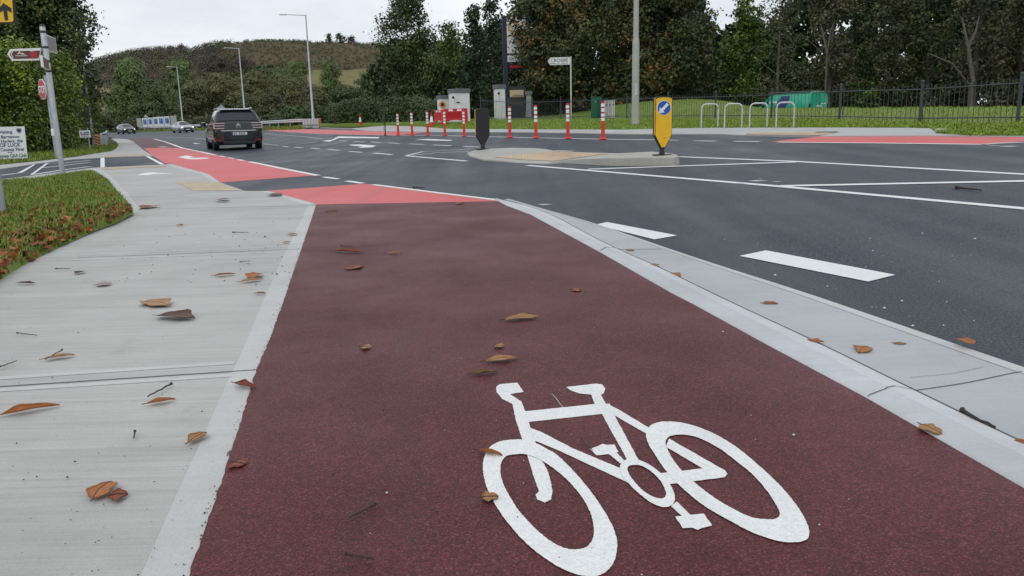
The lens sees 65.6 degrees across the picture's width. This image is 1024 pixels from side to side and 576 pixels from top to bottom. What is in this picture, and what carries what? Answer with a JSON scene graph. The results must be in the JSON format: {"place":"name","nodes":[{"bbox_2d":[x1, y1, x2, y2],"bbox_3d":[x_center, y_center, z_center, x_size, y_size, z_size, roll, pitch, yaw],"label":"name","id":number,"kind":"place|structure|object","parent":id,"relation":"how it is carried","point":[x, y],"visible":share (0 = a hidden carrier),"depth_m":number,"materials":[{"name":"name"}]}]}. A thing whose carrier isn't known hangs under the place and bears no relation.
{"place":"outdoors","nodes":[
{"label":"outdoors","id":0,"kind":"place"},
{"bbox_2d":[0,138,117,164],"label":"verge","id":1,"kind":"structure","parent":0,"point":[111,141],"depth_m":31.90,"materials":[{"name":"green plant"}]},
{"bbox_2d":[0,126,27,158],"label":"banner board","id":2,"kind":"object","parent":1,"relation":"on","point":[13,142],"visible":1,"depth_m":28.15,"materials":[{"name":"plastic"}]},
{"bbox_2d":[38,75,56,157],"bbox_3d":[-16.957,-6.206,29.149,0.708,3.067,0.252,9,16,41],"label":"road sign","id":3,"kind":"object","parent":1,"relation":"on","point":[43,89],"visible":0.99,"depth_m":28.99,"materials":[{"name":"metal"}]},
{"bbox_2d":[0,34,108,151],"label":"hedge","id":4,"kind":"object","parent":1,"relation":"on","point":[19,80],"visible":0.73,"depth_m":37.86,"materials":[{"name":"green plant"}]},
{"bbox_2d":[0,0,111,144],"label":"tree","id":5,"kind":"object","parent":1,"relation":"on","point":[32,15],"visible":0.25,"depth_m":48.62,"materials":[{"name":"green plant"}]},
{"bbox_2d":[52,2,110,145],"bbox_3d":[-26.208,-12.699,48.463,3.407,8.646,3.646,-1,12,0],"label":"tree","id":6,"kind":"object","parent":1,"relation":"on","point":[83,41],"visible":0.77,"depth_m":47.85,"materials":[{"name":"green plant"}]},
{"bbox_2d":[0,169,132,279],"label":"grass plot","id":7,"kind":"object","parent":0,"point":[12,268],"depth_m":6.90,"materials":[{"name":"plant"}]},
{"bbox_2d":[0,0,16,212],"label":"detour sign","id":8,"kind":"object","parent":7,"relation":"on","point":[8,14],"visible":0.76,"depth_m":9.05,"materials":[{"name":"metal"}]},
{"bbox_2d":[0,175,131,273],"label":"leaf litter","id":9,"kind":"object","parent":7,"relation":"on","point":[6,262],"visible":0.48,"depth_m":7.93,"materials":[{"name":"plant"}]},
{"bbox_2d":[0,138,151,168],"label":"footway","id":10,"kind":"structure","parent":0,"point":[132,147],"depth_m":32.49,"materials":[{"name":"concrete"}]},
{"bbox_2d":[0,156,162,178],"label":"side road","id":11,"kind":"structure","parent":0,"point":[43,168],"depth_m":23.64,"materials":[{"name":"asphalt"}]},
{"bbox_2d":[129,138,178,147],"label":"distant cycle track","id":12,"kind":"structure","parent":0,"point":[147,143],"depth_m":53.37,"materials":[{"name":"asphalt"}]},
{"bbox_2d":[0,150,315,575],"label":"footway","id":13,"kind":"structure","parent":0,"point":[122,343],"depth_m":3.48,"materials":[{"name":"concrete"}]},
{"bbox_2d":[0,402,59,414],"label":"fallen leaf","id":14,"kind":"object","parent":13,"relation":"on","point":[18,408],"visible":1,"depth_m":2.94,"materials":[{"name":"plant"}]},
{"bbox_2d":[8,24,64,173],"bbox_3d":[-11.118,-4.314,18.532,0.916,3.523,2.220,-6,13,-20],"label":"finger post","id":15,"kind":"object","parent":13,"relation":"on","point":[48,42],"visible":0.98,"depth_m":18.52,"materials":[{"name":"metal"}]},
{"bbox_2d":[85,481,117,500],"bbox_3d":[-1.171,0.575,2.266,0.090,0.011,0.096,8,15,38],"label":"fallen leaf","id":16,"kind":"object","parent":13,"relation":"on","point":[98,490],"visible":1,"depth_m":2.27,"materials":[{"name":"plant"}]},
{"bbox_2d":[104,488,127,500],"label":"fallen leaf","id":17,"kind":"object","parent":13,"relation":"on","point":[117,494],"visible":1,"depth_m":2.24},
{"bbox_2d":[138,298,171,305],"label":"fallen leaf","id":18,"kind":"object","parent":13,"relation":"on","point":[156,302],"visible":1,"depth_m":4.67,"materials":[{"name":"plant"}]},
{"bbox_2d":[152,309,194,318],"bbox_3d":[-1.838,0.142,4.337,0.300,0.029,0.142,4,13,23],"label":"fallen leaf","id":19,"kind":"object","parent":13,"relation":"on","point":[186,313],"visible":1,"depth_m":4.35,"materials":[{"name":"plant"}]},
{"bbox_2d":[45,41,562,133],"bbox_3d":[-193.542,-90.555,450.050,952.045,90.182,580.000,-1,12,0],"label":"hill","id":20,"kind":"structure","parent":0,"point":[258,54],"depth_m":365.62,"materials":[{"name":"plant"}]},
{"bbox_2d":[102,54,167,119],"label":"tree","id":21,"kind":"object","parent":20,"relation":"on","point":[128,74],"visible":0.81,"depth_m":204.83,"materials":[{"name":"green plant"}]},
{"bbox_2d":[158,57,204,104],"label":"tree","id":22,"kind":"object","parent":20,"relation":"on","point":[184,77],"visible":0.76,"depth_m":249.19,"materials":[{"name":"green plant"}]},
{"bbox_2d":[191,51,228,72],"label":"tree","id":23,"kind":"object","parent":20,"relation":"on","point":[210,60],"visible":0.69,"depth_m":336.13,"materials":[{"name":"brown plant"}]},
{"bbox_2d":[77,37,375,85],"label":"bare woodland","id":24,"kind":"object","parent":20,"relation":"on","point":[167,51],"visible":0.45,"depth_m":378.02,"materials":[{"name":"plant"}]},
{"bbox_2d":[84,38,384,128],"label":"scrub","id":25,"kind":"object","parent":20,"relation":"on","point":[286,59],"visible":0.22,"depth_m":368.59,"materials":[{"name":"plant"}]},
{"bbox_2d":[88,38,383,128],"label":"gorse","id":26,"kind":"object","parent":20,"relation":"on","point":[208,52],"visible":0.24,"depth_m":359.48,"materials":[{"name":"plant"}]},
{"bbox_2d":[220,53,255,77],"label":"tree","id":27,"kind":"object","parent":20,"relation":"on","point":[234,64],"visible":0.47,"depth_m":330.17,"materials":[{"name":"brown plant"}]},
{"bbox_2d":[267,67,292,85],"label":"tree","id":28,"kind":"object","parent":20,"relation":"on","point":[277,73],"visible":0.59,"depth_m":312.42,"materials":[{"name":"green plant"}]},
{"bbox_2d":[283,59,312,76],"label":"tree","id":29,"kind":"object","parent":20,"relation":"on","point":[296,67],"visible":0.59,"depth_m":316.29,"materials":[{"name":"green plant"}]},
{"bbox_2d":[316,58,343,93],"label":"tree","id":30,"kind":"object","parent":20,"relation":"on","point":[330,78],"visible":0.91,"depth_m":288.22,"materials":[{"name":"green plant"}]},
{"bbox_2d":[326,85,386,104],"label":"hedge","id":31,"kind":"object","parent":20,"relation":"on","point":[335,96],"visible":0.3,"depth_m":233.93,"materials":[{"name":"plant"}]},
{"bbox_2d":[307,68,373,88],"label":"stubble field","id":32,"kind":"structure","parent":0,"point":[347,76],"depth_m":316.67,"materials":[{"name":"plant"}]},
{"bbox_2d":[50,123,985,166],"bbox_3d":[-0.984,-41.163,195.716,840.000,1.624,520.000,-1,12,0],"label":"ground","id":33,"kind":"structure","parent":0,"point":[266,125],"depth_m":85.48,"materials":[{"name":"green plant"}]},
{"bbox_2d":[94,115,142,131],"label":"hedge","id":34,"kind":"object","parent":33,"relation":"on","point":[113,124],"visible":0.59,"depth_m":168.61,"materials":[{"name":"green plant"}]},
{"bbox_2d":[127,79,179,128],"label":"tree","id":35,"kind":"object","parent":33,"relation":"on","point":[149,97],"visible":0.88,"depth_m":197.27,"materials":[{"name":"green plant"}]},
{"bbox_2d":[47,119,301,130],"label":"guard rail","id":36,"kind":"object","parent":33,"relation":"on","point":[290,121],"visible":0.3,"depth_m":98.56,"materials":[{"name":"metal"}]},
{"bbox_2d":[302,118,321,127],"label":"guard rail terminal","id":37,"kind":"object","parent":36,"relation":"attached to","point":[315,123],"visible":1,"depth_m":85.87,"materials":[{"name":"metal"}]},
{"bbox_2d":[175,78,215,119],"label":"tree","id":38,"kind":"object","parent":33,"relation":"on","point":[196,96],"visible":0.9,"depth_m":208.41,"materials":[{"name":"green plant"}]},
{"bbox_2d":[97,125,321,131],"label":"rough grass","id":39,"kind":"structure","parent":33,"relation":"on","point":[287,127],"depth_m":94.69,"materials":[{"name":"plant"}]},
{"bbox_2d":[199,71,244,113],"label":"tree","id":40,"kind":"object","parent":33,"relation":"on","point":[219,87],"visible":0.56,"depth_m":212.83,"materials":[{"name":"green plant"}]},
{"bbox_2d":[182,113,272,127],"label":"hedge","id":41,"kind":"object","parent":33,"relation":"on","point":[199,119],"visible":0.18,"depth_m":162.18,"materials":[{"name":"green plant"}]},
{"bbox_2d":[216,88,260,110],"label":"tree","id":42,"kind":"object","parent":33,"relation":"on","point":[236,99],"visible":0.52,"depth_m":193.03,"materials":[{"name":"green plant"}]},
{"bbox_2d":[237,67,274,113],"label":"tree","id":43,"kind":"object","parent":33,"relation":"on","point":[256,85],"visible":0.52,"depth_m":216.34,"materials":[{"name":"green plant"}]},
{"bbox_2d":[252,88,288,116],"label":"tree","id":44,"kind":"object","parent":33,"relation":"on","point":[272,102],"visible":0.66,"depth_m":189.00,"materials":[{"name":"green plant"}]},
{"bbox_2d":[270,74,306,106],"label":"tree","id":45,"kind":"object","parent":33,"relation":"on","point":[289,89],"visible":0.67,"depth_m":211.21,"materials":[{"name":"green plant"}]},
{"bbox_2d":[279,14,314,118],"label":"street lamp","id":46,"kind":"object","parent":33,"relation":"on","point":[312,106],"visible":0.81,"depth_m":87.77,"materials":[{"name":"metal"}]},
{"bbox_2d":[266,105,330,126],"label":"hedge","id":47,"kind":"object","parent":33,"relation":"on","point":[297,112],"visible":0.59,"depth_m":115.28,"materials":[{"name":"plant"}]},
{"bbox_2d":[295,84,337,110],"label":"tree","id":48,"kind":"object","parent":33,"relation":"on","point":[319,98],"visible":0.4,"depth_m":204.47,"materials":[{"name":"green plant"}]},
{"bbox_2d":[326,94,437,123],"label":"hedge","id":49,"kind":"object","parent":33,"relation":"on","point":[372,110],"visible":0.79,"depth_m":92.96,"materials":[{"name":"plant"}]},
{"bbox_2d":[69,0,986,103],"label":"sky","id":50,"kind":"structure","parent":0,"point":[133,24],"materials":[{"name":"white"}]},
{"bbox_2d":[43,127,1023,366],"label":"road","id":51,"kind":"structure","parent":0,"point":[812,218],"depth_m":9.24,"materials":[{"name":"asphalt"}]},
{"bbox_2d":[116,124,135,133],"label":"car","id":52,"kind":"object","parent":51,"relation":"on","point":[125,128],"visible":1,"depth_m":129.29,"materials":[{"name":"silver paint"}]},
{"bbox_2d":[172,121,193,132],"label":"car","id":53,"kind":"object","parent":51,"relation":"on","point":[179,126],"visible":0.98,"depth_m":114.24,"materials":[{"name":"silver metal"}]},
{"bbox_2d":[144,148,317,181],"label":"red cycle lane","id":54,"kind":"structure","parent":51,"relation":"on","point":[219,168],"depth_m":21.09,"materials":[{"name":"asphalt"}]},
{"bbox_2d":[200,105,262,150],"bbox_3d":[-12.994,-7.435,36.868,2.610,1.980,5.264,-7,13,-24],"label":"people carrier","id":55,"kind":"object","parent":51,"relation":"on","point":[235,126],"visible":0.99,"depth_m":34.69,"materials":[{"name":"grey paint"}]},
{"bbox_2d":[217,110,257,121],"bbox_3d":[-11.994,-7.508,34.642,1.736,0.475,0.250,-7,13,-24],"label":"rear window","id":56,"kind":"structure","parent":55,"relation":"in","point":[228,115],"depth_m":34.64,"materials":[{"name":"black glass"}]},
{"bbox_2d":[268,129,422,134],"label":"red cycle lane","id":57,"kind":"structure","parent":51,"relation":"on","point":[318,131],"depth_m":57.66,"materials":[{"name":"asphalt"}]},
{"bbox_2d":[270,184,494,204],"bbox_3d":[-2.178,-1.362,11.704,1.991,0.001,4.357,-9,14,-33],"label":"red cycle crossing","id":58,"kind":"object","parent":51,"relation":"on","point":[358,194],"visible":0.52,"depth_m":11.64,"materials":[{"name":"asphalt"}]},
{"bbox_2d":[564,103,570,138],"bbox_3d":[1.857,-5.559,26.463,0.238,1.151,0.232,5,13,29],"label":"flexible post","id":59,"kind":"object","parent":51,"relation":"on","point":[567,123],"visible":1,"depth_m":26.44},
{"bbox_2d":[599,101,606,138],"bbox_3d":[2.816,-5.191,24.623,0.231,1.147,0.237,-12,16,-40],"label":"flexible post","id":60,"kind":"object","parent":51,"relation":"on","point":[602,120],"visible":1,"depth_m":24.58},
{"bbox_2d":[321,127,1023,136],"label":"kerb","id":61,"kind":"structure","parent":51,"relation":"on","point":[749,135],"depth_m":20.78,"materials":[{"name":"concrete"}]},
{"bbox_2d":[504,199,1023,438],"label":"gutter","id":62,"kind":"object","parent":51,"relation":"on","point":[982,386],"visible":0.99,"depth_m":3.71,"materials":[{"name":"concrete"}]},
{"bbox_2d":[773,137,1023,143],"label":"red cycle crossing","id":63,"kind":"object","parent":51,"relation":"on","point":[964,140],"visible":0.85,"depth_m":16.65,"materials":[{"name":"asphalt"}]},
{"bbox_2d":[467,148,679,165],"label":"traffic island","id":64,"kind":"structure","parent":0,"point":[530,155],"depth_m":16.82,"materials":[{"name":"grey concrete"}]},
{"bbox_2d":[474,108,489,149],"bbox_3d":[-0.794,-4.262,21.285,0.374,1.080,0.243,-6,13,-20],"label":"keep left bollard","id":65,"kind":"object","parent":64,"relation":"on","point":[482,131],"visible":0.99,"depth_m":21.22,"materials":[{"name":"black plastic"}]},
{"bbox_2d":[652,96,672,155],"bbox_3d":[2.793,-3.014,14.774,0.333,1.079,0.242,-3,12,-8],"label":"keep left bollard","id":66,"kind":"object","parent":64,"relation":"on","point":[662,120],"visible":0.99,"depth_m":14.69,"materials":[{"name":"yellow plastic"}]},
{"bbox_2d":[189,201,1023,575],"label":"cycle track","id":67,"kind":"structure","parent":0,"point":[647,391],"depth_m":2.55,"materials":[{"name":"asphalt"}]},
{"bbox_2d":[351,125,955,134],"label":"footway","id":68,"kind":"structure","parent":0,"point":[837,131],"depth_m":23.82,"materials":[{"name":"concrete"}]},
{"bbox_2d":[291,98,1023,135],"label":"verge","id":69,"kind":"structure","parent":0,"point":[642,115],"depth_m":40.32,"materials":[{"name":"green plant"}]},
{"bbox_2d":[363,0,445,105],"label":"tree","id":70,"kind":"object","parent":69,"relation":"on","point":[410,47],"visible":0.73,"depth_m":91.05,"materials":[{"name":"green plant"}]},
{"bbox_2d":[403,48,476,115],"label":"tree","id":71,"kind":"object","parent":69,"relation":"on","point":[438,72],"visible":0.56,"depth_m":84.53,"materials":[{"name":"green plant"}]},
{"bbox_2d":[436,95,449,121],"bbox_3d":[-5.334,-13.966,62.599,1.222,2.326,1.050,-7,13,-26],"label":"utility cabinet","id":72,"kind":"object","parent":69,"relation":"on","point":[442,102],"depth_m":62.03,"materials":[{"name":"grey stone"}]},
{"bbox_2d":[430,19,476,94],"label":"tree","id":73,"kind":"object","parent":69,"relation":"on","point":[452,32],"visible":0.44,"depth_m":99.26,"materials":[{"name":"green plant"}]},
{"bbox_2d":[443,108,467,123],"bbox_3d":[-3.954,-11.985,55.451,2.336,1.028,0.500,8,15,39],"label":"pedestrian barrier","id":74,"kind":"object","parent":69,"relation":"on","point":[453,114],"visible":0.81,"depth_m":55.40,"materials":[{"name":"red plastic"}]},
{"bbox_2d":[447,88,470,121],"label":"utility cabinet","id":75,"kind":"structure","parent":69,"relation":"on","point":[459,98],"depth_m":60.79,"materials":[{"name":"white metal"}]},
{"bbox_2d":[449,3,490,118],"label":"tree","id":76,"kind":"object","parent":69,"relation":"on","point":[472,17],"visible":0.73,"depth_m":88.21,"materials":[{"name":"green plant"}]},
{"bbox_2d":[474,0,510,116],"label":"tree","id":77,"kind":"object","parent":69,"relation":"on","point":[490,6],"visible":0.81,"depth_m":86.28,"materials":[{"name":"green plant"}]},
{"bbox_2d":[492,84,505,118],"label":"utility cabinet","id":78,"kind":"structure","parent":69,"relation":"on","point":[499,94],"depth_m":61.01,"materials":[{"name":"grey metal"}]},
{"bbox_2d":[502,16,531,116],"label":"totem sign","id":79,"kind":"object","parent":69,"relation":"on","point":[508,59],"visible":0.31,"depth_m":66.26,"materials":[{"name":"black metal"}]},
{"bbox_2d":[509,86,524,117],"bbox_3d":[0.387,-14.180,61.163,1.233,2.602,0.176,-1,12,1],"label":"picture board","id":80,"kind":"object","parent":69,"relation":"on","point":[516,93],"visible":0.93,"depth_m":61.06,"materials":[{"name":"black plastic"}]},
{"bbox_2d":[525,89,567,114],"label":"shrub","id":81,"kind":"object","parent":69,"relation":"on","point":[553,111],"visible":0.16,"depth_m":65.88,"materials":[{"name":"green plant"}]},
{"bbox_2d":[548,56,571,118],"bbox_3d":[3.329,-13.819,55.182,1.639,4.304,0.110,-1,12,1],"label":"finger sign","id":82,"kind":"object","parent":69,"relation":"on","point":[560,61],"visible":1,"depth_m":54.80,"materials":[{"name":"metal"}]},
{"bbox_2d":[503,0,649,114],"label":"tree","id":83,"kind":"object","parent":69,"relation":"on","point":[577,29],"visible":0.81,"depth_m":61.38,"materials":[{"name":"green plant"}]},
{"bbox_2d":[590,97,601,117],"bbox_3d":[5.657,-12.088,53.252,0.734,1.380,0.454,-3,12,-8],"label":"utility cabinet","id":84,"kind":"object","parent":69,"relation":"on","point":[595,108],"visible":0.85,"depth_m":53.06,"materials":[{"name":"metal"}]},
{"bbox_2d":[631,0,638,124],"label":"lighting column","id":85,"kind":"structure","parent":69,"relation":"on","point":[635,83],"depth_m":35.72,"materials":[{"name":"metal"}]},
{"bbox_2d":[602,0,723,104],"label":"tree","id":86,"kind":"object","parent":69,"relation":"on","point":[681,57],"visible":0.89,"depth_m":59.81,"materials":[{"name":"green plant"}]},
{"bbox_2d":[359,0,1023,118],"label":"woodland","id":87,"kind":"object","parent":69,"relation":"on","point":[379,79],"visible":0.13,"depth_m":80.05,"materials":[{"name":"plant"}]},
{"bbox_2d":[676,0,715,98],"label":"tree","id":88,"kind":"object","parent":69,"relation":"on","point":[698,8],"visible":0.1,"depth_m":69.02,"materials":[{"name":"green plant"}]},
{"bbox_2d":[693,76,734,100],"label":"shrub","id":89,"kind":"object","parent":69,"relation":"on","point":[717,87],"visible":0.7,"depth_m":67.55,"materials":[{"name":"green plant"}]},
{"bbox_2d":[716,0,776,106],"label":"tree","id":90,"kind":"object","parent":69,"relation":"on","point":[752,30],"visible":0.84,"depth_m":66.77,"materials":[{"name":"green plant"}]},
{"bbox_2d":[480,72,1023,122],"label":"railing fence","id":91,"kind":"object","parent":69,"relation":"on","point":[1018,110],"visible":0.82,"depth_m":29.88,"materials":[{"name":"metal"}]},
{"bbox_2d":[749,0,804,105],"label":"tree","id":92,"kind":"object","parent":69,"relation":"on","point":[776,85],"visible":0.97,"depth_m":61.55,"materials":[{"name":"plant"}]},
{"bbox_2d":[759,76,809,104],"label":"shrub","id":93,"kind":"object","parent":69,"relation":"on","point":[801,85],"visible":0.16,"depth_m":65.70,"materials":[{"name":"green plant"}]},
{"bbox_2d":[760,91,827,108],"bbox_3d":[19.069,-12.425,54.660,2.200,2.009,5.010,-8,14,-30],"label":"van","id":94,"kind":"object","parent":69,"relation":"on","point":[822,101],"visible":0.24,"depth_m":52.93,"materials":[{"name":"teal metal"}]},
{"bbox_2d":[820,22,834,91],"bbox_3d":[21.715,-14.916,55.215,1.017,6.801,0.180,-1,12,0],"label":"birch trunk","id":95,"kind":"object","parent":69,"relation":"on","point":[826,67],"visible":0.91,"depth_m":54.91,"materials":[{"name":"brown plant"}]},
{"bbox_2d":[807,78,854,107],"bbox_3d":[24.833,-14.829,62.172,4.054,3.141,3.099,-1,12,0],"label":"shrub","id":96,"kind":"object","parent":69,"relation":"on","point":[834,105],"visible":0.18,"depth_m":61.90,"materials":[{"name":"green plant"}]},
{"bbox_2d":[796,0,868,107],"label":"tree","id":97,"kind":"object","parent":69,"relation":"on","point":[835,42],"visible":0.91,"depth_m":59.38,"materials":[{"name":"plant"}]},
{"bbox_2d":[833,0,894,107],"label":"tree","id":98,"kind":"object","parent":69,"relation":"on","point":[868,13],"visible":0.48,"depth_m":62.63,"materials":[{"name":"green plant"}]},
{"bbox_2d":[846,76,889,107],"bbox_3d":[26.355,-14.047,58.530,2.792,3.453,2.929,-13,16,-42],"label":"shrub","id":99,"kind":"object","parent":69,"relation":"on","point":[861,102],"visible":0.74,"depth_m":58.34,"materials":[{"name":"green plant"}]},
{"bbox_2d":[853,0,938,107],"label":"tree","id":100,"kind":"object","parent":69,"relation":"on","point":[890,76],"visible":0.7,"depth_m":57.34,"materials":[{"name":"green plant"}]},
{"bbox_2d":[885,74,937,107],"bbox_3d":[28.654,-13.699,56.873,3.602,3.240,3.075,-1,12,0],"label":"shrub","id":101,"kind":"object","parent":69,"relation":"on","point":[912,94],"visible":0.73,"depth_m":56.31,"materials":[{"name":"green plant"}]},
{"bbox_2d":[889,0,975,106],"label":"tree","id":102,"kind":"object","parent":69,"relation":"on","point":[929,43],"visible":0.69,"depth_m":55.44,"materials":[{"name":"green plant"}]},
{"bbox_2d":[927,78,985,107],"bbox_3d":[30.029,-12.721,53.636,3.380,2.938,3.228,-8,14,-30],"label":"shrub","id":103,"kind":"object","parent":69,"relation":"on","point":[952,100],"visible":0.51,"depth_m":53.49,"materials":[{"name":"green plant"}]},
{"bbox_2d":[961,16,979,106],"bbox_3d":[27.723,-13.243,48.444,1.287,6.349,0.312,-1,12,0],"label":"birch trunk","id":104,"kind":"object","parent":69,"relation":"on","point":[972,75],"visible":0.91,"depth_m":48.26,"materials":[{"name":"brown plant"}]},
{"bbox_2d":[934,0,1017,106],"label":"tree","id":105,"kind":"object","parent":69,"relation":"on","point":[978,39],"visible":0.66,"depth_m":51.60,"materials":[{"name":"plant"}]},
{"bbox_2d":[975,75,1014,106],"bbox_3d":[31.117,-12.155,50.476,3.366,3.020,2.473,-1,12,0],"label":"shrub","id":106,"kind":"object","parent":69,"relation":"on","point":[984,89],"visible":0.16,"depth_m":50.53,"materials":[{"name":"green plant"}]},
{"bbox_2d":[976,0,1023,106],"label":"tree","id":107,"kind":"object","parent":69,"relation":"on","point":[1017,35],"visible":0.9,"depth_m":48.26,"materials":[{"name":"green plant"}]},
{"bbox_2d":[494,198,1023,487],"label":"kerb","id":108,"kind":"structure","parent":0,"point":[1000,453],"depth_m":3.16,"materials":[{"name":"concrete"}]},
{"bbox_2d":[917,422,941,434],"bbox_3d":[1.345,0.449,2.559,0.067,0.011,0.084,4,13,22],"label":"fallen leaf","id":109,"kind":"object","parent":108,"relation":"on","point":[932,428],"visible":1,"depth_m":2.55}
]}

